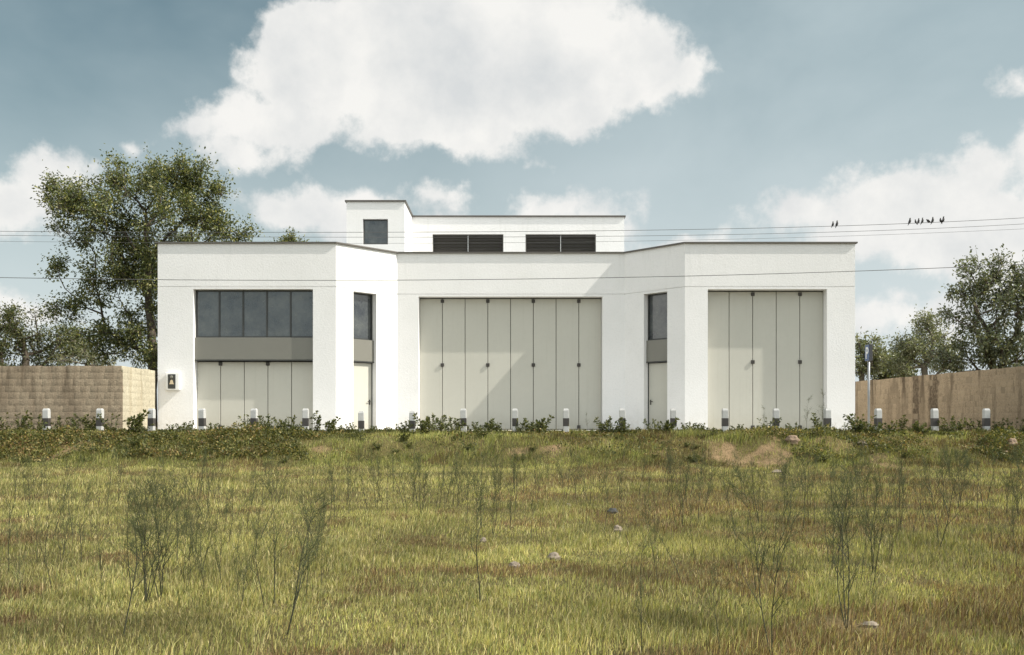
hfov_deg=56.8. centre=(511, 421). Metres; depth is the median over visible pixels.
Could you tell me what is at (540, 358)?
folding door
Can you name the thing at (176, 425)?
shrub
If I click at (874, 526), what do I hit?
weed
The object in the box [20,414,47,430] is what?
shrub
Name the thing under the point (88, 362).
broadleaf tree
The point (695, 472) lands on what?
weed
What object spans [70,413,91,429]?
shrub
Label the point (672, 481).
weed
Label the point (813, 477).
weed
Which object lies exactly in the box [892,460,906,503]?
weed
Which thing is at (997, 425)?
shrub
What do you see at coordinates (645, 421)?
shrub
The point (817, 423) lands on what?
shrub
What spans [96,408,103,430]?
bollard
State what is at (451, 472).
weed
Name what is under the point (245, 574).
weed
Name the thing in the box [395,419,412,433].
shrub
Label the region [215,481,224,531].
weed
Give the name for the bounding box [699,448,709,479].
weed
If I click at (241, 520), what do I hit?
weed
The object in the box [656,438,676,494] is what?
weed
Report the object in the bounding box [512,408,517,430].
bollard
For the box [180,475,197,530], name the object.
weed
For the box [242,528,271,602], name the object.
weed
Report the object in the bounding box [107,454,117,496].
weed
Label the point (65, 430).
ground cover
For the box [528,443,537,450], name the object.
shrub
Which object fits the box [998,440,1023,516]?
weed
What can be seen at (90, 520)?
weed
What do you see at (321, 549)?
weed
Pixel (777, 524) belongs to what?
weed
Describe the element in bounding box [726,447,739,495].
weed
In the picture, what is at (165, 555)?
weed
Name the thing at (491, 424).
shrub
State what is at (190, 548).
weed
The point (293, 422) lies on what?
shrub
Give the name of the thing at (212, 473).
weed
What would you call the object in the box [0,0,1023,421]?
sky
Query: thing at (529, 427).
shrub
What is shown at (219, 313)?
window
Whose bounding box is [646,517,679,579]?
weed
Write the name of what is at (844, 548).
weed
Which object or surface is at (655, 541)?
weed
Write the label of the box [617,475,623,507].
weed
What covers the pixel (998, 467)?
weed
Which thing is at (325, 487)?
weed
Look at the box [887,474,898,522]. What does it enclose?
weed
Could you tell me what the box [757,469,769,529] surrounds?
weed
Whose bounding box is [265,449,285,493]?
weed
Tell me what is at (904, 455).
shrub
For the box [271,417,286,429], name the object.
shrub
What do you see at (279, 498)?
weed
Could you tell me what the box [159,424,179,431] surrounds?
shrub
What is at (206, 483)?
weed
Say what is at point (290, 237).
broadleaf tree
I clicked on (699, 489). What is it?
weed
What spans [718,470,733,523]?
weed
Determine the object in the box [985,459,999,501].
weed
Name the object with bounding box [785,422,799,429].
shrub
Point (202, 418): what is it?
bollard
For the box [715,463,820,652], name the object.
weed
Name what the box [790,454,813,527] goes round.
weed
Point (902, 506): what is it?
weed
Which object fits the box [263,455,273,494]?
weed
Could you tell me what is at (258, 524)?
weed
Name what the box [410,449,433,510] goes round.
weed
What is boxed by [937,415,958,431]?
shrub
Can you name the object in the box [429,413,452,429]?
shrub
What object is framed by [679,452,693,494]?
weed
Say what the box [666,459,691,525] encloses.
weed
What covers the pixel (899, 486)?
weed
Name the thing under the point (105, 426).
shrub
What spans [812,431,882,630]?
weed
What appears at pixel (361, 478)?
weed
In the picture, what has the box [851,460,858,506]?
weed
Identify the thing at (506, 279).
overhead wire
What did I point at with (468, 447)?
shrub
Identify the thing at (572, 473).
weed
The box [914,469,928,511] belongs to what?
weed
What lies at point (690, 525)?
weed
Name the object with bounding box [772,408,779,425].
bollard
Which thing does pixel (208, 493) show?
weed
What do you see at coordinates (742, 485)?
weed
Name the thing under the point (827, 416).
bollard
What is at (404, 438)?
shrub
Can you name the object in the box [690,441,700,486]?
weed
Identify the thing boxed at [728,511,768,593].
weed
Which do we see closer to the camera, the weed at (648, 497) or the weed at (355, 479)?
the weed at (648, 497)
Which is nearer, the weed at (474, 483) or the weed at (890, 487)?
the weed at (474, 483)
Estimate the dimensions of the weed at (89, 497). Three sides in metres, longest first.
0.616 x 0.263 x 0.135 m
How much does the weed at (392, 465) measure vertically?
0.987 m
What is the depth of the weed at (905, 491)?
13.97 m
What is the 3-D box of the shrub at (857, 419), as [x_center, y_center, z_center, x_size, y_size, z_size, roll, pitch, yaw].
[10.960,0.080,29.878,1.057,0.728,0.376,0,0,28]
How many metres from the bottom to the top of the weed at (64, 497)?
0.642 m
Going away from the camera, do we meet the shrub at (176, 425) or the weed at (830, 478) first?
the weed at (830, 478)
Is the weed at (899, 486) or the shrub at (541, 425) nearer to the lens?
the weed at (899, 486)
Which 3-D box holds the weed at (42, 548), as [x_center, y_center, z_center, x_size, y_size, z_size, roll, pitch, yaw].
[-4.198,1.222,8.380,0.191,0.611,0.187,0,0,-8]
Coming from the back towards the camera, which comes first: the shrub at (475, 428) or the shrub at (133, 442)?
the shrub at (475, 428)
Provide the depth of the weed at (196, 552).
8.24 m
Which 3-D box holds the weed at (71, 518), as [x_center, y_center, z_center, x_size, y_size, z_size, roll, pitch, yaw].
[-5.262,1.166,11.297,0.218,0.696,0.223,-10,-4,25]
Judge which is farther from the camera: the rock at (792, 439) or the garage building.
the garage building
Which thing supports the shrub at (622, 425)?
on the ground at (727, 449)
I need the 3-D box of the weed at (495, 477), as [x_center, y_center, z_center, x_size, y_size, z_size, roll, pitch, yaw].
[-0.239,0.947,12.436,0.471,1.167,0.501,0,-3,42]
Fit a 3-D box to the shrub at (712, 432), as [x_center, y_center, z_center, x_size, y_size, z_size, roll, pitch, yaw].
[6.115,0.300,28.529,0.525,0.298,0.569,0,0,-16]
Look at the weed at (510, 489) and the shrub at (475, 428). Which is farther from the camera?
the shrub at (475, 428)
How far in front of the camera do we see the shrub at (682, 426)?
30.74 m
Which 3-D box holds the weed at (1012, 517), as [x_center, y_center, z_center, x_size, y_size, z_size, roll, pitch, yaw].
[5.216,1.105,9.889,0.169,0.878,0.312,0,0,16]
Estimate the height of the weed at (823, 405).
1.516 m
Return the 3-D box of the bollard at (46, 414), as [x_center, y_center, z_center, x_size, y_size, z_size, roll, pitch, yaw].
[-14.940,0.113,30.401,0.190,1.075,0.190,-1,0,-1]
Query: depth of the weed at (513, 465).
18.73 m
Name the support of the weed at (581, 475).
on the ground at (727, 449)
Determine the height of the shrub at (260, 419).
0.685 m
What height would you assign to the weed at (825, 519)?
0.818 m
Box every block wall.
[0,366,154,429]
[855,366,1023,429]
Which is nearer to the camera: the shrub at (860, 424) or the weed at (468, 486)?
the weed at (468, 486)
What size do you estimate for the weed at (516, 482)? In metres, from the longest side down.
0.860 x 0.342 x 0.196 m
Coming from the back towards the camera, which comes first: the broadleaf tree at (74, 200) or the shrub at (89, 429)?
the broadleaf tree at (74, 200)
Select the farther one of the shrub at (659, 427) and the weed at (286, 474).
the shrub at (659, 427)
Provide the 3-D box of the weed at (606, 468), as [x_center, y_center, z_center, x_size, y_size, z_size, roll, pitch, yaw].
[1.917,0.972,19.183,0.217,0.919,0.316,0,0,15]
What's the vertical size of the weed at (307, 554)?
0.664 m
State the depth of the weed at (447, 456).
15.74 m
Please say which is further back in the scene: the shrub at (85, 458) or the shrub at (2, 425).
the shrub at (2, 425)
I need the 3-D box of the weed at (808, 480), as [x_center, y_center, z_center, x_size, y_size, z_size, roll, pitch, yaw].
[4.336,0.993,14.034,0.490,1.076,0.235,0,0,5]
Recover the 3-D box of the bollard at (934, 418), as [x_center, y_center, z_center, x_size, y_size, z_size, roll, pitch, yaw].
[13.569,0.113,30.403,0.190,1.075,0.190,0,-1,-2]
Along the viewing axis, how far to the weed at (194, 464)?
17.88 m
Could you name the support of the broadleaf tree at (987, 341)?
on the ground at (727, 449)
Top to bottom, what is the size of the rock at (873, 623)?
0.055 m
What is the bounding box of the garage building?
[155,200,857,429]
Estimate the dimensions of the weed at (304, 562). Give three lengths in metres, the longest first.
1.106 x 0.726 x 0.389 m
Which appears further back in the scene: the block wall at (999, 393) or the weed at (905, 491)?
the block wall at (999, 393)
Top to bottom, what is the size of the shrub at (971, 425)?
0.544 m
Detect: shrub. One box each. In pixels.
[0,412,20,430]
[15,410,32,430]
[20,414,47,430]
[50,415,72,429]
[64,436,77,442]
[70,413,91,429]
[79,455,94,461]
[80,413,95,429]
[83,424,98,430]
[95,413,120,431]
[122,409,149,431]
[126,435,146,446]
[132,417,153,433]
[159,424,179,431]
[174,422,188,431]
[180,420,194,428]
[200,423,222,431]
[238,414,249,428]
[252,414,276,428]
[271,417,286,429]
[284,414,301,429]
[300,410,321,430]
[322,416,340,431]
[340,422,356,431]
[372,441,382,449]
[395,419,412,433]
[399,431,411,442]
[403,441,416,448]
[412,412,437,433]
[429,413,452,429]
[433,416,452,432]
[442,416,463,431]
[453,418,469,431]
[459,441,476,450]
[467,421,487,430]
[471,427,490,436]
[485,417,501,430]
[511,453,527,460]
[515,418,526,431]
[522,419,537,432]
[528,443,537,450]
[535,415,554,432]
[593,417,616,432]
[605,416,629,432]
[619,417,629,431]
[642,418,655,431]
[652,421,671,430]
[660,417,679,431]
[677,422,695,429]
[684,453,699,461]
[706,427,718,434]
[757,417,781,427]
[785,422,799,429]
[810,412,830,426]
[810,451,830,462]
[843,414,875,430]
[846,413,869,432]
[866,422,882,436]
[877,419,899,433]
[887,415,907,431]
[901,451,909,458]
[911,422,926,432]
[912,420,926,431]
[918,424,930,433]
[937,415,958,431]
[946,419,966,430]
[964,417,981,429]
[985,451,1007,460]
[990,421,1005,427]
[1002,417,1022,429]
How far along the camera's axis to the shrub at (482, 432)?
28.78 m
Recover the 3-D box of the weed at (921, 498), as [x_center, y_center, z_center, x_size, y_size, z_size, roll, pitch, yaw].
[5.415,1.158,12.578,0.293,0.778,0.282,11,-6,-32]
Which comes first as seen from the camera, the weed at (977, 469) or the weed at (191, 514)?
the weed at (191, 514)
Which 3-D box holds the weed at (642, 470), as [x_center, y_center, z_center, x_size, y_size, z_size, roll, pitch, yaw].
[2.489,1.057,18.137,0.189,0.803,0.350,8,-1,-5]
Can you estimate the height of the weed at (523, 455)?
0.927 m
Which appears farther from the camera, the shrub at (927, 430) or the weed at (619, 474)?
the shrub at (927, 430)
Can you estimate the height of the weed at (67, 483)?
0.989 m
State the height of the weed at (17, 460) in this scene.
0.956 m
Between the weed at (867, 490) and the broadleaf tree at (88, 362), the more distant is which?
the broadleaf tree at (88, 362)
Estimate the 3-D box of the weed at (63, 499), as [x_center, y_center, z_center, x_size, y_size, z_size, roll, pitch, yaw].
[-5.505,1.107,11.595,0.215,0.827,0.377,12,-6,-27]
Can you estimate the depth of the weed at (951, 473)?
15.97 m
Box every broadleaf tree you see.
[0,297,90,365]
[30,142,263,428]
[41,320,123,365]
[264,227,318,241]
[855,326,897,380]
[865,346,920,380]
[875,303,965,377]
[912,243,1023,373]
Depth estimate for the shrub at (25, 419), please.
29.72 m
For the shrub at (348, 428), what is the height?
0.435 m
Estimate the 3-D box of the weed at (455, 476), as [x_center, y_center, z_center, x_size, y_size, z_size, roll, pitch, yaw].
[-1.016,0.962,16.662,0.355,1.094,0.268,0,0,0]
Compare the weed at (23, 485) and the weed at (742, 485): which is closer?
the weed at (23, 485)
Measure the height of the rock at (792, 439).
0.304 m
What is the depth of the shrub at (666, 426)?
29.50 m
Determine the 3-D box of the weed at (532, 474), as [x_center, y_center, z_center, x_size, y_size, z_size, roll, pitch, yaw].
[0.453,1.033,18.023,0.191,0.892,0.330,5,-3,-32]
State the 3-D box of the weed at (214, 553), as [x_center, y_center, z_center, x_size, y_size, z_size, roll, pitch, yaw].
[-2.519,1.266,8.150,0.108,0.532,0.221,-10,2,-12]
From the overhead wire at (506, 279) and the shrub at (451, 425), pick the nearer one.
the shrub at (451, 425)
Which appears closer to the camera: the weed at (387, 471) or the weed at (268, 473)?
the weed at (387, 471)
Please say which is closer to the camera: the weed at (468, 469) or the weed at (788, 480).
the weed at (788, 480)
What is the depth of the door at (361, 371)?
35.16 m
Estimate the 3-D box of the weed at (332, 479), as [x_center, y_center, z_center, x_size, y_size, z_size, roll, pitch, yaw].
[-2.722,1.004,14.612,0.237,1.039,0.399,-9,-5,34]
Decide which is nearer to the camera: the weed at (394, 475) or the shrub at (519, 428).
the weed at (394, 475)
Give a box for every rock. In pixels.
[509,561,519,568]
[547,552,559,559]
[607,508,618,513]
[613,525,622,532]
[784,435,799,444]
[861,621,878,627]
[1007,438,1017,447]
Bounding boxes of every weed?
[0,496,17,570]
[2,524,28,604]
[7,453,19,491]
[8,455,24,501]
[16,456,58,508]
[20,468,35,516]
[24,509,40,541]
[29,528,50,586]
[40,472,54,523]
[44,517,52,561]
[47,497,81,562]
[51,462,76,529]
[52,479,71,540]
[60,485,68,512]
[61,493,78,539]
[66,485,90,561]
[81,479,90,533]
[82,484,99,522]
[86,516,107,589]
[103,483,110,523]
[103,513,158,634]
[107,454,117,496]
[110,474,191,601]
[111,446,131,500]
[111,467,193,602]
[111,488,163,592]
[148,455,172,510]
[165,473,184,523]
[170,463,201,514]
[171,506,203,594]
[172,499,184,563]
[173,487,205,553]
[174,444,213,496]
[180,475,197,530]
[182,486,197,536]
[187,517,217,593]
[192,496,234,572]
[193,479,210,528]
[196,456,227,498]
[199,467,212,517]
[205,478,213,526]
[206,458,218,502]
[208,540,223,592]
[209,500,235,565]
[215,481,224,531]
[218,488,241,543]
[224,490,230,530]
[227,542,258,605]
[234,493,252,542]
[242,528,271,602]
[243,468,254,524]
[247,493,272,572]
[248,474,259,520]
[248,505,266,562]
[255,471,294,603]
[258,464,272,496]
[261,479,292,537]
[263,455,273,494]
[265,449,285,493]
[278,451,291,498]
[281,487,342,635]
[293,486,333,561]
[306,520,317,595]
[311,523,333,589]
[315,499,329,554]
[320,468,331,521]
[322,464,339,516]
[323,455,341,516]
[342,456,350,493]
[345,466,356,503]
[348,464,365,512]
[355,447,370,510]
[363,450,381,500]
[367,452,376,506]
[376,464,386,516]
[384,457,403,508]
[384,460,396,485]
[388,458,406,508]
[389,445,395,490]
[397,446,422,506]
[403,444,423,500]
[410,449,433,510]
[435,458,449,512]
[438,450,457,507]
[440,454,446,501]
[445,445,480,501]
[445,461,459,500]
[447,447,461,505]
[451,455,467,504]
[454,472,500,602]
[460,457,475,499]
[463,471,472,507]
[473,458,482,497]
[475,443,492,526]
[477,453,507,534]
[487,453,504,497]
[499,446,506,488]
[504,481,514,521]
[508,443,519,489]
[509,468,520,504]
[511,463,523,509]
[521,451,530,493]
[528,485,538,534]
[530,455,541,497]
[531,449,544,491]
[542,446,553,490]
[552,454,580,498]
[567,448,583,503]
[575,457,587,499]
[583,464,594,500]
[596,466,610,497]
[596,486,613,531]
[603,447,610,490]
[614,446,629,498]
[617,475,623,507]
[632,530,657,651]
[634,503,664,582]
[639,458,646,493]
[643,472,660,530]
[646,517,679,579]
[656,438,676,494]
[664,476,681,519]
[666,432,676,483]
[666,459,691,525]
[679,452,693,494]
[683,503,700,559]
[686,465,704,503]
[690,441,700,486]
[690,453,706,496]
[692,467,704,519]
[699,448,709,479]
[703,468,718,512]
[703,558,730,653]
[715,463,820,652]
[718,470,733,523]
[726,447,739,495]
[726,515,739,566]
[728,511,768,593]
[732,454,744,488]
[733,459,769,522]
[748,467,757,513]
[756,516,771,558]
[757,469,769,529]
[770,498,783,564]
[774,453,793,492]
[776,457,798,505]
[784,459,796,511]
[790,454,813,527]
[796,453,817,516]
[804,468,822,525]
[809,488,832,563]
[810,452,820,505]
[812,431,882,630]
[813,389,826,419]
[813,455,837,513]
[823,477,870,569]
[826,472,845,530]
[835,518,855,589]
[843,446,872,499]
[848,458,912,573]
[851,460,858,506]
[860,465,874,530]
[860,505,873,578]
[865,504,898,588]
[866,559,883,620]
[868,442,885,503]
[876,504,905,559]
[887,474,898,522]
[888,461,905,527]
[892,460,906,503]
[894,448,913,476]
[894,455,916,506]
[896,477,906,526]
[897,478,913,520]
[903,472,926,526]
[904,449,982,547]
[913,483,932,529]
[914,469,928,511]
[922,449,934,490]
[926,468,947,514]
[932,456,947,506]
[934,460,944,500]
[938,445,974,506]
[938,477,951,525]
[939,444,959,483]
[956,453,974,504]
[961,525,975,566]
[967,447,982,505]
[968,458,989,512]
[970,453,984,502]
[984,497,1021,557]
[984,506,994,570]
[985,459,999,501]
[988,445,996,474]
[989,455,1005,493]
[997,443,1021,513]
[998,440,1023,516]
[1000,487,1020,566]
[1006,487,1018,531]
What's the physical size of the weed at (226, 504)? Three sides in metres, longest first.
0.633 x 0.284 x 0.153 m
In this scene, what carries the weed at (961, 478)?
on the ground at (727, 449)
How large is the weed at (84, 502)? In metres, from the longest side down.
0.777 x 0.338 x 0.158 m
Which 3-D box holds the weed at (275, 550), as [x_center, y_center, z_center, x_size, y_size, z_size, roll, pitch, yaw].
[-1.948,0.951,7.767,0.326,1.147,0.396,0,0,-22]
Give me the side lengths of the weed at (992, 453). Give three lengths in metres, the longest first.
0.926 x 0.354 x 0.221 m
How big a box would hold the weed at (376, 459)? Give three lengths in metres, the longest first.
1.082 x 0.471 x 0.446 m
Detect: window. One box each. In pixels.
[196,290,312,337]
[353,292,372,339]
[363,219,387,243]
[648,293,666,339]
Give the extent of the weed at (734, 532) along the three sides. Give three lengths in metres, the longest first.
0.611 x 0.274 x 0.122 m
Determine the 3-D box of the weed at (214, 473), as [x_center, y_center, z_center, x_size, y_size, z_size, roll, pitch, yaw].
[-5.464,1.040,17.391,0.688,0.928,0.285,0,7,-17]
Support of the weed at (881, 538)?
on the ground at (727, 449)
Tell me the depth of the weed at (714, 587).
6.08 m
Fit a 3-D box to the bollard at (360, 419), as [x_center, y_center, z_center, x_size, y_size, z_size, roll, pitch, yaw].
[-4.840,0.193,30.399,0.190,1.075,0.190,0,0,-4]
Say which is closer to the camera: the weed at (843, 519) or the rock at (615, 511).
the weed at (843, 519)
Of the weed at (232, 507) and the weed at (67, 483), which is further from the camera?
the weed at (67, 483)
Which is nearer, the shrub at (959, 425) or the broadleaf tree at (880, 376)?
the shrub at (959, 425)
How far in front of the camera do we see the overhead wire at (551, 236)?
32.30 m
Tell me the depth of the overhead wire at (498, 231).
32.00 m
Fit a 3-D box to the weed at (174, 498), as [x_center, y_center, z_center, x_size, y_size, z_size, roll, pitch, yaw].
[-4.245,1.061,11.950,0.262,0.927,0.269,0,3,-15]
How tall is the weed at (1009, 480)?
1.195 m
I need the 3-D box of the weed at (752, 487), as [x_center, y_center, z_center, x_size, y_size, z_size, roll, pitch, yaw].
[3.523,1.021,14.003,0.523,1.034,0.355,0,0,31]
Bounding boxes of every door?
[197,361,312,428]
[353,363,370,428]
[420,299,600,429]
[649,363,666,428]
[708,291,822,429]
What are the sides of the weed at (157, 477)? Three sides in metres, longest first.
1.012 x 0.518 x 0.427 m
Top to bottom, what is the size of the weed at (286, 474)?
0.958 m
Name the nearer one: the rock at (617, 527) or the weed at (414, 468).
the rock at (617, 527)
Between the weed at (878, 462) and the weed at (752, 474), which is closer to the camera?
the weed at (752, 474)
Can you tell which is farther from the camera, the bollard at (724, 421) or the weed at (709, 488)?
the bollard at (724, 421)
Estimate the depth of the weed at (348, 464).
17.39 m
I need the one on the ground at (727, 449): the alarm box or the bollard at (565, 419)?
the bollard at (565, 419)
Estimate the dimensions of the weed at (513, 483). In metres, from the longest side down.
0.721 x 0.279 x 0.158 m
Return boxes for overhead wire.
[0,224,1016,236]
[0,264,1023,280]
[1,229,1012,242]
[3,218,1015,232]
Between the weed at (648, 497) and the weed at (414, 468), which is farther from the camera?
the weed at (414, 468)
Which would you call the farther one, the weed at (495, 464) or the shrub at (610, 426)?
the shrub at (610, 426)
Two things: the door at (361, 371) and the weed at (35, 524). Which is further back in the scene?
the door at (361, 371)
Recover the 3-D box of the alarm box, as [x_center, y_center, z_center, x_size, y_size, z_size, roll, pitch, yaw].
[-12.141,-1.444,33.899,0.498,0.630,0.198,0,0,0]
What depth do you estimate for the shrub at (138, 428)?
29.45 m
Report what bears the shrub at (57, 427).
on the ground at (727, 449)
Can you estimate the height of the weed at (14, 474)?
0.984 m
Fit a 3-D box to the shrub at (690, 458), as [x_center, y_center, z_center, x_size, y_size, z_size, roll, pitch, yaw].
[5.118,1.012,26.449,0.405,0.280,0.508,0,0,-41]
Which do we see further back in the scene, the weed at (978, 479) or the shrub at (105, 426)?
the shrub at (105, 426)
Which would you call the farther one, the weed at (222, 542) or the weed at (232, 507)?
the weed at (232, 507)
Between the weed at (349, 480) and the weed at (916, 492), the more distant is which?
the weed at (349, 480)
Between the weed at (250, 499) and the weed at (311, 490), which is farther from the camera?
the weed at (250, 499)
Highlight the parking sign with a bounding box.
[865,344,872,425]
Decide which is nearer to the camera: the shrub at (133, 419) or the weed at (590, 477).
the weed at (590, 477)
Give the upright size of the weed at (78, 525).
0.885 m
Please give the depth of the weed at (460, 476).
16.66 m
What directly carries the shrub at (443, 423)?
on the ground at (727, 449)
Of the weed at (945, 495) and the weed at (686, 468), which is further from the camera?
the weed at (686, 468)
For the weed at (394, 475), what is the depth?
16.20 m
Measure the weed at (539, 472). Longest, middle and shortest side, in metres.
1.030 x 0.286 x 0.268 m
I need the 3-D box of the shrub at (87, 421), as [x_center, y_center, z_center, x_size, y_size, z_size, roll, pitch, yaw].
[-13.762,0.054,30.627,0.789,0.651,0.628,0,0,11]
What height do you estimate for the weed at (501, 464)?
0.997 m
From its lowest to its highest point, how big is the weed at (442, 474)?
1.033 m
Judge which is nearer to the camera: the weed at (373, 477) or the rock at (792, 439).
the weed at (373, 477)
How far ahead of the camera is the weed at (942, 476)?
16.04 m
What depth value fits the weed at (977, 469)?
16.05 m
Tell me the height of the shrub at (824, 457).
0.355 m
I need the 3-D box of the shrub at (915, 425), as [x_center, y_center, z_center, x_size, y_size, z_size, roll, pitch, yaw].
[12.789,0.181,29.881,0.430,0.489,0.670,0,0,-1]
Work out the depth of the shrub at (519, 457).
26.93 m
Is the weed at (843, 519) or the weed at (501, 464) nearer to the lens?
the weed at (843, 519)
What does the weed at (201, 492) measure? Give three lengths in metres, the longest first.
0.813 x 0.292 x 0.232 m
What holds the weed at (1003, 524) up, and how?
on the ground at (727, 449)
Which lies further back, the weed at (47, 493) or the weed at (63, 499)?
the weed at (47, 493)
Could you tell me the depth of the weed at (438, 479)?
14.86 m
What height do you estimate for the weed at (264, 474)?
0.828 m
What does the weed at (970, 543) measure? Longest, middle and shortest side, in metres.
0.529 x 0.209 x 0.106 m
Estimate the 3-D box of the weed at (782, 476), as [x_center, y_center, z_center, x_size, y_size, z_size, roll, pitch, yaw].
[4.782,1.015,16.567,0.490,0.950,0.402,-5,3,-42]
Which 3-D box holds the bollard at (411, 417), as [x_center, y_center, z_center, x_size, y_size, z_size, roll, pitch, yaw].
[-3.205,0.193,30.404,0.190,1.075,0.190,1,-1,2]
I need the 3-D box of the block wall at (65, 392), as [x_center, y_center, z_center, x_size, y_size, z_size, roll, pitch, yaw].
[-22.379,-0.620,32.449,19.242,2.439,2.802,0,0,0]
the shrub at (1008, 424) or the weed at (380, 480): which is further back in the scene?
the shrub at (1008, 424)
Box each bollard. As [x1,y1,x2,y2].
[42,408,50,429]
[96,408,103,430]
[147,408,155,430]
[198,408,205,429]
[250,408,257,426]
[302,408,308,429]
[358,411,363,430]
[409,411,415,431]
[460,408,466,432]
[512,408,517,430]
[563,408,568,431]
[619,408,625,429]
[670,408,676,428]
[721,408,728,431]
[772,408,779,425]
[823,408,830,426]
[874,408,881,429]
[930,408,938,430]
[982,408,990,430]
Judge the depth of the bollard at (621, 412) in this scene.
30.32 m
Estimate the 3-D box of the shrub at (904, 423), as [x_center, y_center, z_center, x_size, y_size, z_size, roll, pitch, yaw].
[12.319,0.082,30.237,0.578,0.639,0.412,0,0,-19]
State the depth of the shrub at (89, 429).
30.21 m
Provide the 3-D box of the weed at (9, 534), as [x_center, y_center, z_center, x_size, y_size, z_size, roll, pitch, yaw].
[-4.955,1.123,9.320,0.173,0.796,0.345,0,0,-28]
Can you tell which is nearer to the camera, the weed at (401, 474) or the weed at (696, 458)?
the weed at (401, 474)
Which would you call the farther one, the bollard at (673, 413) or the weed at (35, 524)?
the bollard at (673, 413)
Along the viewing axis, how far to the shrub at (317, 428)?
30.61 m
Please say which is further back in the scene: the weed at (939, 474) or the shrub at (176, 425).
the shrub at (176, 425)
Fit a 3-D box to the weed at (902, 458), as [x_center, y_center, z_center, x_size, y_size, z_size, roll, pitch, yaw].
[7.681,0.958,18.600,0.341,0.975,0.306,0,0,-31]
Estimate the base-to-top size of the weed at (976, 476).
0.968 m
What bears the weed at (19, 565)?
on the ground at (727, 449)
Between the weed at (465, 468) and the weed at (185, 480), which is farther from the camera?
the weed at (465, 468)
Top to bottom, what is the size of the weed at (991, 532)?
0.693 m
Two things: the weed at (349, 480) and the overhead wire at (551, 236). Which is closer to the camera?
the weed at (349, 480)
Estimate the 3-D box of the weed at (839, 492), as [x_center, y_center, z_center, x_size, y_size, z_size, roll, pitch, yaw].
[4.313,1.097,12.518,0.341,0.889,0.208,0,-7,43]
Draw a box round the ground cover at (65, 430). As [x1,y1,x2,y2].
[0,421,1023,464]
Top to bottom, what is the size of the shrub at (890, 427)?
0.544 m
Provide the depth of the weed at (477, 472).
16.50 m
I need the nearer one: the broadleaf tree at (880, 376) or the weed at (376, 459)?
the weed at (376, 459)
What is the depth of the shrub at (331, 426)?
30.10 m
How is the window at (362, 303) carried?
in the garage building
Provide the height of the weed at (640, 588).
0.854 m
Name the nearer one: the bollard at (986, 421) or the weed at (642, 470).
the weed at (642, 470)
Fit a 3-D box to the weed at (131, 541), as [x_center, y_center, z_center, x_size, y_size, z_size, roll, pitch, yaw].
[-2.635,1.067,6.560,0.414,0.899,0.189,0,0,-17]
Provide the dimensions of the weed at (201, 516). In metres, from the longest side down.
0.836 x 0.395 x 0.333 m
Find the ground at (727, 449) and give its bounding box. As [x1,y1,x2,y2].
[0,422,1023,654]
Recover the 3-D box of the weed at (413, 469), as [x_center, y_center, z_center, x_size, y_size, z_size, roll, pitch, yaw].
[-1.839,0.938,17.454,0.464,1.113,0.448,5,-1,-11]
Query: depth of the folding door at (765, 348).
34.39 m
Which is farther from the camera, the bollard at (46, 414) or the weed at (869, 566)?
the bollard at (46, 414)
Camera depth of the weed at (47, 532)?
9.84 m
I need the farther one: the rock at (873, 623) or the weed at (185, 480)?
the weed at (185, 480)
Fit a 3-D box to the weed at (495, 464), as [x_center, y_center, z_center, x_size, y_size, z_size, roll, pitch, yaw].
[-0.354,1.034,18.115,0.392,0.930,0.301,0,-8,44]
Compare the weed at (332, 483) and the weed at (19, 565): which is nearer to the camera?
the weed at (19, 565)
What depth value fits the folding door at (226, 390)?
34.39 m
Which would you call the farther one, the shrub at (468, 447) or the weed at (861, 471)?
the shrub at (468, 447)
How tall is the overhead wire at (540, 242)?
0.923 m
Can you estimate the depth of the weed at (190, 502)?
11.57 m
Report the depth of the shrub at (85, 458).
26.26 m
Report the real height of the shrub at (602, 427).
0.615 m
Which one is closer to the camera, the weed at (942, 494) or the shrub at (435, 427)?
the weed at (942, 494)
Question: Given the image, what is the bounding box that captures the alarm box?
[166,373,180,389]
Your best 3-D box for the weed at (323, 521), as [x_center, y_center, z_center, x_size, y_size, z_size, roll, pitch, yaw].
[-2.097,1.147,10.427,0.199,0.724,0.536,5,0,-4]
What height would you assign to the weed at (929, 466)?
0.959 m
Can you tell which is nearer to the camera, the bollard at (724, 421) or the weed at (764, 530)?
the weed at (764, 530)
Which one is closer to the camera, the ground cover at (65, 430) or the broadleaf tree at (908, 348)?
the ground cover at (65, 430)
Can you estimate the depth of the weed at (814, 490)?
13.73 m
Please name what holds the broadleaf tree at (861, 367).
on the ground at (727, 449)
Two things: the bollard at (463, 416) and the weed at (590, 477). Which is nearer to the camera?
the weed at (590, 477)
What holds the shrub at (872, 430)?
on the ground at (727, 449)
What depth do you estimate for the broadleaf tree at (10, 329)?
51.89 m
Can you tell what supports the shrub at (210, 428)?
on the ground at (727, 449)
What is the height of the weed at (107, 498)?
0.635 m
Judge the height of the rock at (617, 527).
0.162 m
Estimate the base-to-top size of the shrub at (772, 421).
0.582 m
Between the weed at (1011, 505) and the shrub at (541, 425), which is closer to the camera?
the weed at (1011, 505)
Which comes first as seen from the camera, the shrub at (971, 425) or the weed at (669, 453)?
the weed at (669, 453)
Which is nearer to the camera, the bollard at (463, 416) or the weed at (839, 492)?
the weed at (839, 492)
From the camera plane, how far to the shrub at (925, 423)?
29.77 m
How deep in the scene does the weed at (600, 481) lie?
17.87 m
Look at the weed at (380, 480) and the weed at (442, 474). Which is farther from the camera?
the weed at (442, 474)
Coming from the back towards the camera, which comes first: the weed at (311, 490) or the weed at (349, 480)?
the weed at (349, 480)
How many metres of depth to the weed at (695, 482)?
16.41 m

